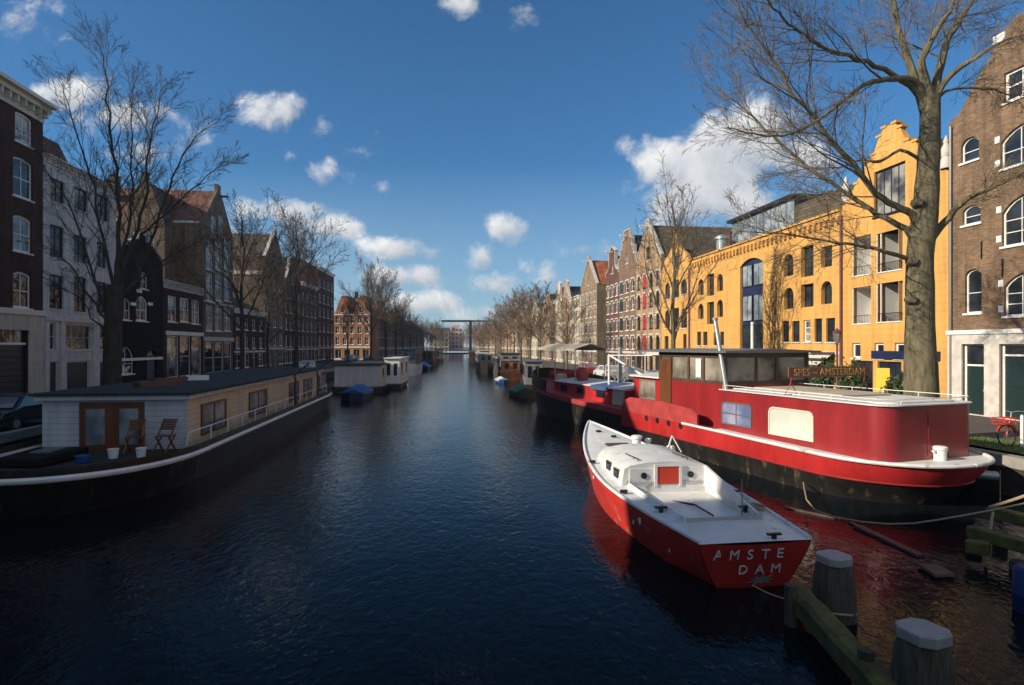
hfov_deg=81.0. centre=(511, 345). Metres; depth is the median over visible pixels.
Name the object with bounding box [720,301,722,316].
window
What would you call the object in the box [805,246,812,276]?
window
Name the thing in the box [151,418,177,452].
folding chair
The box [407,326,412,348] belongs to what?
brick house
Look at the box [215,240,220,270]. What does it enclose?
window
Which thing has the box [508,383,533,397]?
dinghy
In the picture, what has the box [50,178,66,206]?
window
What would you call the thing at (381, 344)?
brick house
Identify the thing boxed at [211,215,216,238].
window
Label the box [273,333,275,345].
window
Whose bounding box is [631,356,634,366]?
window
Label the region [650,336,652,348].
window
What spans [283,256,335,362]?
brick house
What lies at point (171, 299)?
window
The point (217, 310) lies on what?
window
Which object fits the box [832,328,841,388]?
street lamp
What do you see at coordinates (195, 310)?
window
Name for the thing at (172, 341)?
window
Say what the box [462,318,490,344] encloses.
street tree
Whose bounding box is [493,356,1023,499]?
quay wall
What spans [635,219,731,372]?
warehouse
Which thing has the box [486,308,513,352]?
street tree
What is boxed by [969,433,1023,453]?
grass
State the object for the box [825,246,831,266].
window
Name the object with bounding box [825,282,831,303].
window
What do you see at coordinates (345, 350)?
window
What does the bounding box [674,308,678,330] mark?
window
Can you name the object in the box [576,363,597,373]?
parked car
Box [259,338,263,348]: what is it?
window
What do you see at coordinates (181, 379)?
plant trough
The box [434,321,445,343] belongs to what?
street tree
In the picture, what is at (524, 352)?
brick house
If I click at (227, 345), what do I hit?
window
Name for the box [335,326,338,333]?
window
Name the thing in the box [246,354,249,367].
window
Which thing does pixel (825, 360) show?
window
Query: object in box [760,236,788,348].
climbing vine
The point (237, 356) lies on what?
window
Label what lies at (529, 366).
houseboat
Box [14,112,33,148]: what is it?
window
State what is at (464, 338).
street tree
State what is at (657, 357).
window
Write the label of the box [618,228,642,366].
warehouse
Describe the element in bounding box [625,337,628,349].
window
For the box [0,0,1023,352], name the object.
sky
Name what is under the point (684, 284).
window
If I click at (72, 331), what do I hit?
window
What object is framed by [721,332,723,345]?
window
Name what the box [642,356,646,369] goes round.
window
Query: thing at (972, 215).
window
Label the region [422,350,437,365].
houseboat
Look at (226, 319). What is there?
window
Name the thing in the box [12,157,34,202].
window
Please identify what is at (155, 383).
plant trough
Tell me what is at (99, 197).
window
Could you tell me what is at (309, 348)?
brick house
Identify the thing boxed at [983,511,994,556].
mooring line
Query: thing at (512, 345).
brick house
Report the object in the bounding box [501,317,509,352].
brick house
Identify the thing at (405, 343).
brick house
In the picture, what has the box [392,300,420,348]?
street tree
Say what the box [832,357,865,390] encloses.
potted shrub
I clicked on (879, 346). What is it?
window
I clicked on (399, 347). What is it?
brick house
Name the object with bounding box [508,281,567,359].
street tree
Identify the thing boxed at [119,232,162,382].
black house
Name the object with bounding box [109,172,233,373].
warehouse
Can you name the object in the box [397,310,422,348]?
street tree
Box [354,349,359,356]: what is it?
window
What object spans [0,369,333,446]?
quay wall
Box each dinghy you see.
[495,376,507,383]
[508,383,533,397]
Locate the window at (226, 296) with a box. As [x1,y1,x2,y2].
[224,272,231,302]
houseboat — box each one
[0,361,330,519]
[330,360,389,392]
[383,356,408,388]
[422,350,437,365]
[434,349,443,361]
[497,353,521,372]
[522,359,542,389]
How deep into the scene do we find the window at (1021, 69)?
28.84 m
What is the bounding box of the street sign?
[876,368,889,392]
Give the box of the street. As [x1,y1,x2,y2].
[0,347,1023,456]
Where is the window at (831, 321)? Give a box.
[824,318,834,342]
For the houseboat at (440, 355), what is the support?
on the water
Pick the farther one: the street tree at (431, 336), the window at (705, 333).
the street tree at (431, 336)
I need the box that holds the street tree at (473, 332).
[463,323,484,344]
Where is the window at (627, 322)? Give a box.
[625,318,628,330]
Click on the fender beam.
(855, 659)
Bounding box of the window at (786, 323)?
[780,321,789,342]
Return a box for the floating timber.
[784,506,924,556]
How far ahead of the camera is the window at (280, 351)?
101.68 m
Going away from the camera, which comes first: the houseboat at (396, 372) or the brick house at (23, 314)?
the brick house at (23, 314)
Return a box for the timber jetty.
[965,507,1023,569]
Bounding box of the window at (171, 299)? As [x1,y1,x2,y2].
[168,295,177,322]
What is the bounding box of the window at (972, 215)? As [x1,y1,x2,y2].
[960,205,981,227]
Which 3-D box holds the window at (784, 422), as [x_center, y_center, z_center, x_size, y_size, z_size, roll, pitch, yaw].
[9.608,2.674,20.735,0.033,1.001,2.027,0,0,-19]
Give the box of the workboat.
[468,351,475,362]
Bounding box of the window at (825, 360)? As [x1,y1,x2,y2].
[808,358,833,388]
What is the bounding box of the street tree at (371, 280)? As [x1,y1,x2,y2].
[336,247,400,359]
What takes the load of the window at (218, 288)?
in the warehouse at (218, 339)
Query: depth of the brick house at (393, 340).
198.47 m
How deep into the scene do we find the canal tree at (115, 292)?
33.38 m
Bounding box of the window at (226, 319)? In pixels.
[224,306,231,331]
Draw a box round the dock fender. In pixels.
[977,470,999,480]
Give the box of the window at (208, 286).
[206,272,213,302]
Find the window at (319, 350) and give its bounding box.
[318,349,320,359]
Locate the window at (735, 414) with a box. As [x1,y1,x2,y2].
[721,401,751,428]
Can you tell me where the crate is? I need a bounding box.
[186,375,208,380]
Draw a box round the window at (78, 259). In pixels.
[73,235,88,265]
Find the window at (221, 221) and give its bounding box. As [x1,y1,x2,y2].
[218,215,224,238]
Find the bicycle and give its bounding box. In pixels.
[991,410,1023,446]
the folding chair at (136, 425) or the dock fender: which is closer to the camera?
the dock fender
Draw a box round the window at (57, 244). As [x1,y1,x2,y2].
[49,224,64,259]
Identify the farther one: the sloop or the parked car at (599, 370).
the sloop
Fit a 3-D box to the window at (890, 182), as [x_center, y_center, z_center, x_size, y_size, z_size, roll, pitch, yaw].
[23.093,-9.485,36.657,0.280,2.948,2.697,0,0,-7]
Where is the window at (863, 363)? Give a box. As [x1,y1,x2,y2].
[853,360,872,391]
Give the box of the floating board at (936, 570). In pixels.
[917,563,954,577]
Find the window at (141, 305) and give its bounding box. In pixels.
[136,296,148,322]
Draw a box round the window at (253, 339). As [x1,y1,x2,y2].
[252,337,256,348]
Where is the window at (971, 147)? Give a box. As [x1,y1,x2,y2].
[958,137,979,165]
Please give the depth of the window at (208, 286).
71.52 m
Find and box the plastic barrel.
[1011,563,1023,614]
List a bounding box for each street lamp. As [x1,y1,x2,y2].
[244,333,245,368]
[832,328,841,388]
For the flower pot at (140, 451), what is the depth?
20.17 m
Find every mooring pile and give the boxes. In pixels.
[812,549,856,625]
[890,617,956,684]
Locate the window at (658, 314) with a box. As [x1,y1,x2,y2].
[655,314,659,328]
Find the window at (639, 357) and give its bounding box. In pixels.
[638,356,640,368]
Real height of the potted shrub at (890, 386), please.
2.043 m
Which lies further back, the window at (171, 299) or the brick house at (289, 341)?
the brick house at (289, 341)
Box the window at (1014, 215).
[999,196,1023,248]
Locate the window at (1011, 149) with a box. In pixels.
[999,124,1023,171]
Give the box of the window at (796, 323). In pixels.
[790,321,799,342]
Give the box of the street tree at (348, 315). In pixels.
[334,297,372,361]
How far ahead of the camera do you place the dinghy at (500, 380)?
74.61 m
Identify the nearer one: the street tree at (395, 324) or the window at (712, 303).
the window at (712, 303)
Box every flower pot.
[107,448,119,458]
[135,447,146,457]
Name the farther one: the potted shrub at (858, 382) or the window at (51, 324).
the window at (51, 324)
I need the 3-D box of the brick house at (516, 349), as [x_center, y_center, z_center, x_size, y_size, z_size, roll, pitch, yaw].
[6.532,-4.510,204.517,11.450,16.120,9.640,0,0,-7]
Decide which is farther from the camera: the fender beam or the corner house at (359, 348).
the corner house at (359, 348)
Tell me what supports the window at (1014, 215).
in the brick house at (985, 352)
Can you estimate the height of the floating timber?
0.120 m
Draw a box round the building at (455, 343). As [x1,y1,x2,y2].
[448,325,463,349]
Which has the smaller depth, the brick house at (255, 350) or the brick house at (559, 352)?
the brick house at (255, 350)
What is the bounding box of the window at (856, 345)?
[850,343,860,359]
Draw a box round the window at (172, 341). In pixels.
[167,335,177,377]
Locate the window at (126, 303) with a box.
[123,298,131,321]
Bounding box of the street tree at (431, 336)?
[425,329,437,346]
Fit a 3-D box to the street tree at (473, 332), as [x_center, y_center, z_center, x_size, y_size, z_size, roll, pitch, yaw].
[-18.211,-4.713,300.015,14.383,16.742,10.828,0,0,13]
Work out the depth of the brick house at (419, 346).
311.53 m
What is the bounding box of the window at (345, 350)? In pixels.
[344,349,350,356]
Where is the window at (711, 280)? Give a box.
[710,274,713,295]
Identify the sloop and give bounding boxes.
[422,362,430,370]
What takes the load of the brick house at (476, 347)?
on the street
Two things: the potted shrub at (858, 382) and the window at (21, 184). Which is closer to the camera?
the potted shrub at (858, 382)
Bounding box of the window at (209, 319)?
[206,305,213,331]
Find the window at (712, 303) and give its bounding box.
[710,302,713,323]
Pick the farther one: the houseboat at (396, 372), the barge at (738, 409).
the houseboat at (396, 372)
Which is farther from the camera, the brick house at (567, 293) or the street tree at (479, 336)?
the street tree at (479, 336)
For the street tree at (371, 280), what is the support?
on the street
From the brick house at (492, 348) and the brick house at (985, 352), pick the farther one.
the brick house at (492, 348)
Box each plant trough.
[132,380,176,386]
[149,377,188,381]
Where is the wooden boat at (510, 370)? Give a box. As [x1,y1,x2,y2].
[500,359,520,380]
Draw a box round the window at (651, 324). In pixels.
[649,315,652,328]
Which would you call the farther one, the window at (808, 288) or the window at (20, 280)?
the window at (808, 288)
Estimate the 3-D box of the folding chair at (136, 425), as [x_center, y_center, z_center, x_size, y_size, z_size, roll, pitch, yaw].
[-13.359,3.199,21.257,0.523,1.162,0.712,0,0,-15]
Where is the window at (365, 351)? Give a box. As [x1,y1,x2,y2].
[362,349,368,358]
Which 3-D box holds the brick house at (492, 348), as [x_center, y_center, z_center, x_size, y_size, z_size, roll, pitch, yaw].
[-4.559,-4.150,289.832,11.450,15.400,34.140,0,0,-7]
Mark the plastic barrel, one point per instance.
(1017, 589)
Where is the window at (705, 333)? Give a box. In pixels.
[702,332,707,345]
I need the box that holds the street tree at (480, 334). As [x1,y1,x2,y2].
[467,319,491,344]
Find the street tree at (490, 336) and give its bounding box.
[480,313,510,356]
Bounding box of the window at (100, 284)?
[96,281,104,313]
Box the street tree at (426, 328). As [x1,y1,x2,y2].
[420,318,437,339]
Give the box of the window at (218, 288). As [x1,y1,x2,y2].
[215,272,222,302]
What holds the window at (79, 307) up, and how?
in the stucco house at (69, 364)
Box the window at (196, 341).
[192,336,200,374]
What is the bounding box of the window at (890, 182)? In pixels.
[872,161,904,218]
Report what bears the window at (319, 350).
in the brick house at (325, 330)
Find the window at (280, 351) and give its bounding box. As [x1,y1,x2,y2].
[279,350,283,364]
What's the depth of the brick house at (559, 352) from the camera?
133.21 m
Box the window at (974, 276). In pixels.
[962,269,982,314]
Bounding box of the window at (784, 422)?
[768,407,813,441]
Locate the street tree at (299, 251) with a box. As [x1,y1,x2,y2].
[238,188,349,367]
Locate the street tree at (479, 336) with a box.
[468,324,496,346]
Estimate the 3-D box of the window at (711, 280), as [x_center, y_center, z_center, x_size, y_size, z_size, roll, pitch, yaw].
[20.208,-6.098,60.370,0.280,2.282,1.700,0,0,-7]
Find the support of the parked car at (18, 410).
on the street
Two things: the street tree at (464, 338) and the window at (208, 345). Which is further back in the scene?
the street tree at (464, 338)
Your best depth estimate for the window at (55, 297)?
42.60 m
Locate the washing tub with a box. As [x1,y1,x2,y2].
[74,454,90,462]
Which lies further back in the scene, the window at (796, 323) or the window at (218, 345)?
the window at (218, 345)
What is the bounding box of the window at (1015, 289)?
[1001,273,1023,317]
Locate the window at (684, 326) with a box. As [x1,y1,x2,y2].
[680,308,686,328]
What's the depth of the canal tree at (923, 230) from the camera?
22.11 m
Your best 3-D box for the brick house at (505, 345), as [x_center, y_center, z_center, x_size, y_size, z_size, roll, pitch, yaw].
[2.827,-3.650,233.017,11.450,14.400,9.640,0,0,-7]
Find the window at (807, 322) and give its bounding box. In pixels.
[802,320,810,342]
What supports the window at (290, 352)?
in the brick house at (289, 341)
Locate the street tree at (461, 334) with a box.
[454,326,468,344]
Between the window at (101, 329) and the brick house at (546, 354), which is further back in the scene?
the brick house at (546, 354)
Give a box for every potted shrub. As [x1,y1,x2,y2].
[809,353,835,387]
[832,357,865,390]
[848,356,869,390]
[879,374,902,394]
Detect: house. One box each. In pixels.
[0,71,57,393]
[42,136,120,391]
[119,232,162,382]
[121,172,176,281]
[163,279,204,377]
[232,229,284,367]
[233,297,266,369]
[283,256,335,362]
[284,256,301,366]
[301,281,319,362]
[334,291,378,359]
[374,302,383,358]
[383,311,388,357]
[388,307,392,356]
[393,308,396,356]
[397,313,400,355]
[404,320,420,348]
[404,322,406,348]
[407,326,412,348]
[413,321,416,348]
[421,325,423,350]
[475,327,478,351]
[483,325,491,349]
[488,325,501,353]
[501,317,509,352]
[504,324,506,352]
[508,327,510,352]
[510,312,516,352]
[515,319,517,352]
[521,314,526,357]
[526,300,531,357]
[532,300,543,358]
[536,307,543,359]
[544,291,555,360]
[549,300,555,360]
[555,281,563,361]
[562,279,580,362]
[568,295,580,363]
[580,256,607,364]
[661,233,713,348]
[839,120,948,398]
[946,12,1023,420]
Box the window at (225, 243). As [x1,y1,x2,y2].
[224,240,231,271]
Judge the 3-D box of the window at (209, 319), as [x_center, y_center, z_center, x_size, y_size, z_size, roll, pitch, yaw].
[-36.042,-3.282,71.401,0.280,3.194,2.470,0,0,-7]
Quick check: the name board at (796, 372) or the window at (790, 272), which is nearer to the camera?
the name board at (796, 372)
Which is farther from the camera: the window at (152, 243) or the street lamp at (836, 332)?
the window at (152, 243)
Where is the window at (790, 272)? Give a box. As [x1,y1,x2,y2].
[788,255,792,275]
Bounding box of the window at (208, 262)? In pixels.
[206,241,211,270]
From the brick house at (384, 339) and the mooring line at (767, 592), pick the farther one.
the brick house at (384, 339)
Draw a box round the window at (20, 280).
[12,272,33,309]
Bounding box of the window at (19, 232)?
[12,215,33,255]
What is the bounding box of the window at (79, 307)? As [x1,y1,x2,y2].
[73,278,88,313]
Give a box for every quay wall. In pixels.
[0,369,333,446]
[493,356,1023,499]
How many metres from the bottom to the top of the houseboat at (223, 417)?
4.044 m
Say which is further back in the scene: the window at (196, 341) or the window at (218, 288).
the window at (218, 288)
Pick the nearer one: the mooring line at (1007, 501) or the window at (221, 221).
the mooring line at (1007, 501)
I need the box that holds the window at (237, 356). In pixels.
[235,354,239,368]
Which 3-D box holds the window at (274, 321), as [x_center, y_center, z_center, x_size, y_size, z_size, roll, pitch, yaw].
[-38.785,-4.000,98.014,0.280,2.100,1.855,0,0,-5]
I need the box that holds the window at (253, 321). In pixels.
[252,320,254,330]
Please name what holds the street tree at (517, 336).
on the street
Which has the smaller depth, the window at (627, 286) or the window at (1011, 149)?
the window at (1011, 149)
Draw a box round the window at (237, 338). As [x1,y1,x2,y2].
[236,337,238,348]
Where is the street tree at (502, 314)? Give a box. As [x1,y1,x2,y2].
[489,295,543,352]
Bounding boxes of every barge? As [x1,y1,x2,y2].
[475,352,493,373]
[532,318,995,504]
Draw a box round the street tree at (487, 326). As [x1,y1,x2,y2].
[471,320,498,352]
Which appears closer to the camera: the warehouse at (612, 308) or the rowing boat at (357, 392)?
the rowing boat at (357, 392)
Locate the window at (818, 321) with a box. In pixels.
[813,318,822,342]
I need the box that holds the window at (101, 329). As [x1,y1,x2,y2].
[99,325,103,350]
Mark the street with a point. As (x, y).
(982, 426)
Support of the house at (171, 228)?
on the street
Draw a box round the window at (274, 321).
[273,315,276,327]
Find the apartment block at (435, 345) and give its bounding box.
[430,328,449,349]
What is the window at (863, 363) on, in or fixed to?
in the ochre house at (872, 325)
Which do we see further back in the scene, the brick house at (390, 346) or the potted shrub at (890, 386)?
the brick house at (390, 346)
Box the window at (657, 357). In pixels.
[656,356,658,369]
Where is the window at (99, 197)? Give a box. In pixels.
[96,195,109,224]
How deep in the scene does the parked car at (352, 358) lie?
126.84 m
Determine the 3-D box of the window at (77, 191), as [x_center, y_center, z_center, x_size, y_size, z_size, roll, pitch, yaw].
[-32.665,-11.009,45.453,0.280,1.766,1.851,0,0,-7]
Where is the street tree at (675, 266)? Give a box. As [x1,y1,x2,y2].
[619,150,745,347]
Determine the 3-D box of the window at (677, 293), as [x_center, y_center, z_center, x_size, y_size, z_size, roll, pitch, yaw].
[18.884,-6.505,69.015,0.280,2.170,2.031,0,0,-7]
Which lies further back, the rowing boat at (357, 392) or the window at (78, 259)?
the rowing boat at (357, 392)
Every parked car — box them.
[0,392,41,430]
[299,360,315,367]
[341,355,359,359]
[344,356,356,362]
[363,355,373,359]
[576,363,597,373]
[593,365,617,376]
[612,367,642,381]
[646,370,658,372]
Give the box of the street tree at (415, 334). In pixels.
[409,314,427,348]
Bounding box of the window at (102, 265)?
[96,242,107,270]
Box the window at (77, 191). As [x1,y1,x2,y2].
[74,187,89,214]
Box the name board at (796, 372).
[785,366,869,394]
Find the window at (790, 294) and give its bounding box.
[788,288,792,308]
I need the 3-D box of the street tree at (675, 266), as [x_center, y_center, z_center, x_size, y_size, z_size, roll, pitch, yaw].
[12.523,-5.243,45.837,9.950,17.790,8.136,0,0,-40]
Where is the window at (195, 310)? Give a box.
[191,300,200,324]
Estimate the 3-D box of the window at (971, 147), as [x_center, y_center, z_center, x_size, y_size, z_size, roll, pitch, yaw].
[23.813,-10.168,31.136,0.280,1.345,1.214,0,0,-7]
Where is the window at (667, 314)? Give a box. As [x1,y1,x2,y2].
[664,311,669,328]
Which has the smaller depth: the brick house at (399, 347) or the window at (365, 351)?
the window at (365, 351)
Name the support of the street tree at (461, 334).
on the street
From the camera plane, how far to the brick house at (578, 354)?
117.54 m
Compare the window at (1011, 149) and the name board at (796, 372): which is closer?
the name board at (796, 372)
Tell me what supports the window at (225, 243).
in the warehouse at (218, 339)
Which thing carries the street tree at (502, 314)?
on the street
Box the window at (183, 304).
[180,297,190,322]
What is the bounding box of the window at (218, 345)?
[215,342,222,371]
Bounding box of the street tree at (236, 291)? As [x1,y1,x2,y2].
[160,188,296,368]
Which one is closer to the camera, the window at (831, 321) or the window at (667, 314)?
the window at (831, 321)
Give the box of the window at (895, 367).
[879,361,900,385]
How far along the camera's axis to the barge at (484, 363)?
107.25 m
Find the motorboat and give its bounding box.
[583,420,811,587]
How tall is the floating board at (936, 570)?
0.060 m
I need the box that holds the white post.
[1020,415,1023,446]
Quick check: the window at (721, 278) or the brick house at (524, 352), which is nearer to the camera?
the window at (721, 278)
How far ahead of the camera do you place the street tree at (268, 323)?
65.93 m
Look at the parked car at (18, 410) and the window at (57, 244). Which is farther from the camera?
the window at (57, 244)
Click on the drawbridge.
(470, 332)
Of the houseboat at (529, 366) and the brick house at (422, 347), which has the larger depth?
the brick house at (422, 347)
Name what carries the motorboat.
on the water
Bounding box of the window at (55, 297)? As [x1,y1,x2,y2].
[49,274,65,310]
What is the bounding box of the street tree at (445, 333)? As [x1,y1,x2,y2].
[439,324,452,345]
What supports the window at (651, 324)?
in the warehouse at (648, 336)
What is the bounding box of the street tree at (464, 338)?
[456,322,476,342]
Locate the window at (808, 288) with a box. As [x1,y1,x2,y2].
[805,284,812,306]
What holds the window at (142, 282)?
in the black house at (142, 347)
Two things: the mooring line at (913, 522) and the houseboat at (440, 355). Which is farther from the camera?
the houseboat at (440, 355)
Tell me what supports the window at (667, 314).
in the ochre house at (682, 338)
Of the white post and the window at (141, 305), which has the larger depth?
the window at (141, 305)
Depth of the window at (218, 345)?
74.82 m
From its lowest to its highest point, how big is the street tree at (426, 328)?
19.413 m
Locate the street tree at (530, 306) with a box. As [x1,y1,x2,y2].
[503,284,553,358]
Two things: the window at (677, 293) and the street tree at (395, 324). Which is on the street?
the street tree at (395, 324)
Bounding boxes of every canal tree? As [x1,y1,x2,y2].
[0,4,249,385]
[680,0,1023,397]
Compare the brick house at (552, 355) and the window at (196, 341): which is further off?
the brick house at (552, 355)
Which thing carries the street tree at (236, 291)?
on the street
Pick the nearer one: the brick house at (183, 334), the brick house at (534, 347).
the brick house at (183, 334)
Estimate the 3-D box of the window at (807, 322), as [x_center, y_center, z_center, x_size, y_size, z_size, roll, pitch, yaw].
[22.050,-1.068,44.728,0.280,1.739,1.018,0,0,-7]
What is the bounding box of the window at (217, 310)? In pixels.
[215,305,222,331]
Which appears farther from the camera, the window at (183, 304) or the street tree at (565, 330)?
the street tree at (565, 330)
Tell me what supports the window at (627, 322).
in the warehouse at (627, 312)
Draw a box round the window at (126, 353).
[122,347,134,375]
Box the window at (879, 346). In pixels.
[874,343,884,359]
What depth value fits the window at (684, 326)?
66.92 m
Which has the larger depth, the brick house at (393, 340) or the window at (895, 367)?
the brick house at (393, 340)
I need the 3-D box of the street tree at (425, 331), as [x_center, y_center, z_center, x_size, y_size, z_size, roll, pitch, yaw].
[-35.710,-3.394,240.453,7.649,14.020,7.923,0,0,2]
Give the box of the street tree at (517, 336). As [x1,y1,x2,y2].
[496,287,549,362]
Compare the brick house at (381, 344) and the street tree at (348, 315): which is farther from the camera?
the brick house at (381, 344)
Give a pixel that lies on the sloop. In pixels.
(426, 367)
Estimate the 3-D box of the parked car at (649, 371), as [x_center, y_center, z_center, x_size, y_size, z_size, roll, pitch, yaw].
[12.600,2.819,52.000,1.760,1.459,4.200,0,0,-11]
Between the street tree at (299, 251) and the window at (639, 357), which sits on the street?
the street tree at (299, 251)
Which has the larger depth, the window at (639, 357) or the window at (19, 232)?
the window at (639, 357)
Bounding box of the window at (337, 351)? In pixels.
[335,349,340,358]
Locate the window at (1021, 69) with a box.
[1002,66,1023,105]
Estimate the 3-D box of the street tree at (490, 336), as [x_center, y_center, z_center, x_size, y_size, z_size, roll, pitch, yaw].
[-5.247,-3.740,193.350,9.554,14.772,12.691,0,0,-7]
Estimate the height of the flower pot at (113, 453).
0.320 m
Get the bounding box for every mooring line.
[752,584,783,598]
[803,482,1023,524]
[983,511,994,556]
[989,495,1023,507]
[999,471,1000,501]
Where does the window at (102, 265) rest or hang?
in the stucco house at (69, 364)
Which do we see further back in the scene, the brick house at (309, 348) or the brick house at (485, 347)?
the brick house at (485, 347)
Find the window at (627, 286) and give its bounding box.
[625,281,628,293]
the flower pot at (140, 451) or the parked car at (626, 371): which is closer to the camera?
the flower pot at (140, 451)
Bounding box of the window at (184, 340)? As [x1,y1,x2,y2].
[180,336,189,375]
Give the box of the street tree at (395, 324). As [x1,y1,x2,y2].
[375,292,413,355]
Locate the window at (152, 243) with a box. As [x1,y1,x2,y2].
[144,234,153,245]
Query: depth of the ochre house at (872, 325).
37.36 m
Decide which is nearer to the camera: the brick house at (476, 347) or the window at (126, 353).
the window at (126, 353)
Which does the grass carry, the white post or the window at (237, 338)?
the white post
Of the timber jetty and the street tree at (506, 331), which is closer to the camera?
the timber jetty
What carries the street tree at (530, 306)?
on the street
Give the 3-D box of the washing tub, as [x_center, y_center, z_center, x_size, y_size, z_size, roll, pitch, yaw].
[-13.895,3.650,19.418,0.466,0.220,0.455,0,0,0]
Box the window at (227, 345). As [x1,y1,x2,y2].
[224,342,230,370]
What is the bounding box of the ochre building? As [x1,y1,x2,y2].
[687,184,854,388]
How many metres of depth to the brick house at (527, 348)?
176.51 m
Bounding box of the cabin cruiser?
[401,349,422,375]
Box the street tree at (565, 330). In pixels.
[527,289,592,369]
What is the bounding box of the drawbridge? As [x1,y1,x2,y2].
[441,320,487,353]
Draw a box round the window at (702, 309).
[701,305,703,318]
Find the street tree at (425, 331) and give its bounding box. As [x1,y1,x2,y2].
[417,322,429,346]
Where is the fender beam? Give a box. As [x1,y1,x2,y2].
[784,583,897,684]
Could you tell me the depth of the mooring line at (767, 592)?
11.22 m
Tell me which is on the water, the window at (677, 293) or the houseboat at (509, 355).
the houseboat at (509, 355)
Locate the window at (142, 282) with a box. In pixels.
[140,272,148,290]
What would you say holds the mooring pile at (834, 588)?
in the water
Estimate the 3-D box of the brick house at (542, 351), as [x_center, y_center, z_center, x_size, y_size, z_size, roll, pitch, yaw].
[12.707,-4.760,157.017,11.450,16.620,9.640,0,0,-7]
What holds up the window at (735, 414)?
in the barge at (738, 409)
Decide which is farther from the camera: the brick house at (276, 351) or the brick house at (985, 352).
the brick house at (276, 351)
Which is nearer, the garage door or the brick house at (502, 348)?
the garage door
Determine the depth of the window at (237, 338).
81.84 m
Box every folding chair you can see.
[123,419,145,454]
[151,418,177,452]
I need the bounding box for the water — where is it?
[0,354,1023,684]
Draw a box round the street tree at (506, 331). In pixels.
[487,300,528,352]
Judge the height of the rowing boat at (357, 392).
1.533 m
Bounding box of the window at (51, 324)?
[50,323,57,350]
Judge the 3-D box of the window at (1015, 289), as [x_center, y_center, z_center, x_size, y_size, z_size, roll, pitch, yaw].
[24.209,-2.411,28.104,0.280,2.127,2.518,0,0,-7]
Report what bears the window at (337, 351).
in the corner house at (359, 348)
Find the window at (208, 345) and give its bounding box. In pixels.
[205,342,212,372]
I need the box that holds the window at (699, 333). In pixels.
[696,332,700,345]
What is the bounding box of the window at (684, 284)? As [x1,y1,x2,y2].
[680,279,686,295]
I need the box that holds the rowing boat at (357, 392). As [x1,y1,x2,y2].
[339,384,373,400]
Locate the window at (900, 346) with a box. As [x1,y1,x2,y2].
[892,343,903,359]
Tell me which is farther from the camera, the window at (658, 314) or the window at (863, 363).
the window at (658, 314)
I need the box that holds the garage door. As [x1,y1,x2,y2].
[0,330,25,393]
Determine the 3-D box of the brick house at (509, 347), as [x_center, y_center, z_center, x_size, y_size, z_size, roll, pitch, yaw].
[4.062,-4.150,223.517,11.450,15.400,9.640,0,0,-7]
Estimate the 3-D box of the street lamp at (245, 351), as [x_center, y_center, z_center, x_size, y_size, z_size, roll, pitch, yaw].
[-25.810,1.121,57.941,0.320,4.858,0.423,0,0,0]
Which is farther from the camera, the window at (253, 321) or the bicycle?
the window at (253, 321)
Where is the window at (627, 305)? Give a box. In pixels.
[625,299,628,311]
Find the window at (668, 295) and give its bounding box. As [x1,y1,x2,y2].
[666,284,669,299]
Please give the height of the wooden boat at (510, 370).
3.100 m
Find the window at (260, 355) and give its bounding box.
[258,353,263,366]
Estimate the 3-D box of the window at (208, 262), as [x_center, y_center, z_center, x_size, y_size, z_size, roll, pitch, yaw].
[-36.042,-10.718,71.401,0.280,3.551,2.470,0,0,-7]
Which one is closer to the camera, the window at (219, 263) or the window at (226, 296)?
the window at (219, 263)
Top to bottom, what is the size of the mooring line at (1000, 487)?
0.526 m
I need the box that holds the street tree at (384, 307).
[363,269,413,357]
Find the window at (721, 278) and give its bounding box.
[720,275,722,290]
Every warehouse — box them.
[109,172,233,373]
[605,246,619,366]
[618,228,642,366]
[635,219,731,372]
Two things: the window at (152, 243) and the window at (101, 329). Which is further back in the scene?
the window at (152, 243)
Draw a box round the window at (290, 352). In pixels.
[289,351,291,363]
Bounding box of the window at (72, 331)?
[65,324,92,351]
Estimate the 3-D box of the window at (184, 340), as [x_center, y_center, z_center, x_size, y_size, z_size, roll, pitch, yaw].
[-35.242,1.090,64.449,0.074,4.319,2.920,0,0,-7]
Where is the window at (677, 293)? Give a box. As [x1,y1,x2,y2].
[675,280,678,298]
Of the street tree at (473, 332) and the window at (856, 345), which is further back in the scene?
the street tree at (473, 332)
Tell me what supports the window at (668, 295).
in the ochre house at (682, 338)
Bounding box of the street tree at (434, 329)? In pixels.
[429,317,446,342]
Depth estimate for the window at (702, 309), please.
62.90 m
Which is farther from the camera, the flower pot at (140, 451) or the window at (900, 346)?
the window at (900, 346)
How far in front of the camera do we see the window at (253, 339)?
88.25 m
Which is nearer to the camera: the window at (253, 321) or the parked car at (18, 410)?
the parked car at (18, 410)
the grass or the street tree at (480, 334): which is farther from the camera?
the street tree at (480, 334)
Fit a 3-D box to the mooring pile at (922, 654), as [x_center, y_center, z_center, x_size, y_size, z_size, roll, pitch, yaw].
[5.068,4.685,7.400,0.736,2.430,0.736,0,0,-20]
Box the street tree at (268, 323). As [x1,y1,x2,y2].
[235,252,315,367]
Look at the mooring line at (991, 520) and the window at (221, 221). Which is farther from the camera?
the window at (221, 221)
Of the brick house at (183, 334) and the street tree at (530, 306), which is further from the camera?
the street tree at (530, 306)
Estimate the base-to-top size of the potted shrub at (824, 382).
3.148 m
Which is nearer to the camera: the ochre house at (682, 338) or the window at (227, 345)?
the ochre house at (682, 338)
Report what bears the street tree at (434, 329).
on the street
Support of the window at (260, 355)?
in the brick house at (255, 350)

